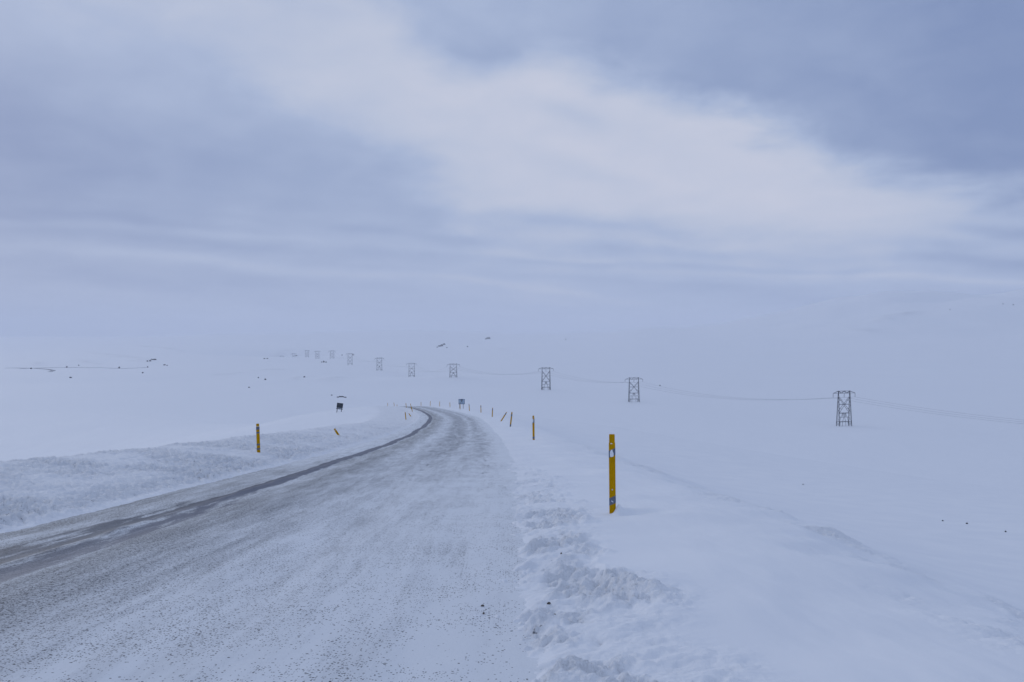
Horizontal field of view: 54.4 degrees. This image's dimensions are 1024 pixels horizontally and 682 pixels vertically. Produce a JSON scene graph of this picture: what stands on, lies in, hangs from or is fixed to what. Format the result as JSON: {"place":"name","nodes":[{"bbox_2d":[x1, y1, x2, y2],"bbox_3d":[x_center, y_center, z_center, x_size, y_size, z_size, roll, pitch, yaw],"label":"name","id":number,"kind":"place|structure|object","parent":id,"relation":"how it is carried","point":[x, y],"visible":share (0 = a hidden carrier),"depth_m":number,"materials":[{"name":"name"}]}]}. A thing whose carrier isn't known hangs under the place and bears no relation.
{"place":"outdoors","nodes":[
{"label":"outdoors","id":0,"kind":"place"},
{"bbox_2d":[21,367,146,368],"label":"distant track","id":1,"kind":"structure","parent":0,"point":[76,367],"depth_m":1575.03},
{"bbox_2d":[0,406,543,681],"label":"road","id":2,"kind":"structure","parent":0,"point":[394,557],"depth_m":9.04,"materials":[{"name":"white snow"}]},
{"bbox_2d":[0,289,1023,681],"bbox_3d":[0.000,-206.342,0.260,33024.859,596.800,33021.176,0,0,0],"label":"ground","id":3,"kind":"structure","parent":0,"point":[766,537],"depth_m":97.67,"materials":[{"name":"white snow"}]},
{"bbox_2d":[256,424,259,452],"bbox_3d":[-7.668,3.063,30.092,0.104,1.132,0.054,-2,1,-15],"label":"snow pole","id":4,"kind":"object","parent":3,"relation":"on","point":[258,437],"visible":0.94,"depth_m":30.07,"materials":[{"name":"yellow plastic"}]},
{"bbox_2d":[336,403,342,411],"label":"road sign","id":5,"kind":"object","parent":3,"relation":"on","point":[339,405],"visible":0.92,"depth_m":203.30,"materials":[{"name":"metal"}]},
{"bbox_2d":[409,363,415,376],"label":"lattice pylon","id":6,"kind":"object","parent":3,"relation":"on","point":[412,368],"visible":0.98,"depth_m":1440.15,"materials":[{"name":"metal"}]},
{"bbox_2d":[459,399,464,407],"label":"road sign","id":7,"kind":"object","parent":3,"relation":"on","point":[461,401],"visible":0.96,"depth_m":195.97,"materials":[{"name":"metal"}]},
{"bbox_2d":[532,416,534,439],"bbox_3d":[1.020,4.258,47.390,0.114,1.408,0.062,-1,0,1],"label":"snow pole","id":8,"kind":"object","parent":3,"relation":"on","point":[533,426],"visible":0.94,"depth_m":47.38,"materials":[{"name":"yellow plastic"}]},
{"bbox_2d":[538,367,553,389],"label":"lattice pylon","id":9,"kind":"object","parent":3,"relation":"on","point":[544,378],"visible":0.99,"depth_m":985.22,"materials":[{"name":"metal"}]},
{"bbox_2d":[290,352,1020,423],"bbox_3d":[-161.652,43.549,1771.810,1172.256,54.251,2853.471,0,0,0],"label":"power cable","id":10,"kind":"object","parent":9,"relation":"hanging from","point":[677,393],"visible":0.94,"depth_m":739.37,"materials":[{"name":"metal"}]},
{"bbox_2d":[317,352,1018,419],"bbox_3d":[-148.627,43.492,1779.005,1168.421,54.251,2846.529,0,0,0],"label":"power cable","id":11,"kind":"object","parent":9,"relation":"hanging from","point":[706,394],"visible":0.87,"depth_m":700.30,"materials":[{"name":"metal"}]},
{"bbox_2d":[609,434,615,513],"bbox_3d":[1.370,1.942,13.590,0.091,1.338,0.057,-1,0,6],"label":"snow pole","id":12,"kind":"object","parent":3,"relation":"on","point":[612,490],"visible":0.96,"depth_m":13.57,"materials":[{"name":"yellow plastic"}]},
{"bbox_2d":[627,377,639,401],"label":"lattice pylon","id":13,"kind":"object","parent":3,"relation":"on","point":[631,389],"visible":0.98,"depth_m":810.28,"materials":[{"name":"metal"}]},
{"bbox_2d":[833,391,853,425],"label":"lattice pylon","id":14,"kind":"object","parent":3,"relation":"on","point":[839,411],"visible":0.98,"depth_m":592.24,"materials":[{"name":"metal"}]},
{"bbox_2d":[0,0,1023,336],"label":"sky","id":15,"kind":"structure","parent":0,"point":[168,167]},
{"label":"lattice pylon","id":16,"kind":"object","parent":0,"visible":0},
{"bbox_2d":[336,356,1019,421],"bbox_3d":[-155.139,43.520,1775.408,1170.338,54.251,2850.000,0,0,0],"label":"power cable","id":17,"kind":"object","parent":16,"relation":"hanging from","point":[702,395],"visible":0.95,"depth_m":707.45,"materials":[{"name":"metal"}]}
]}

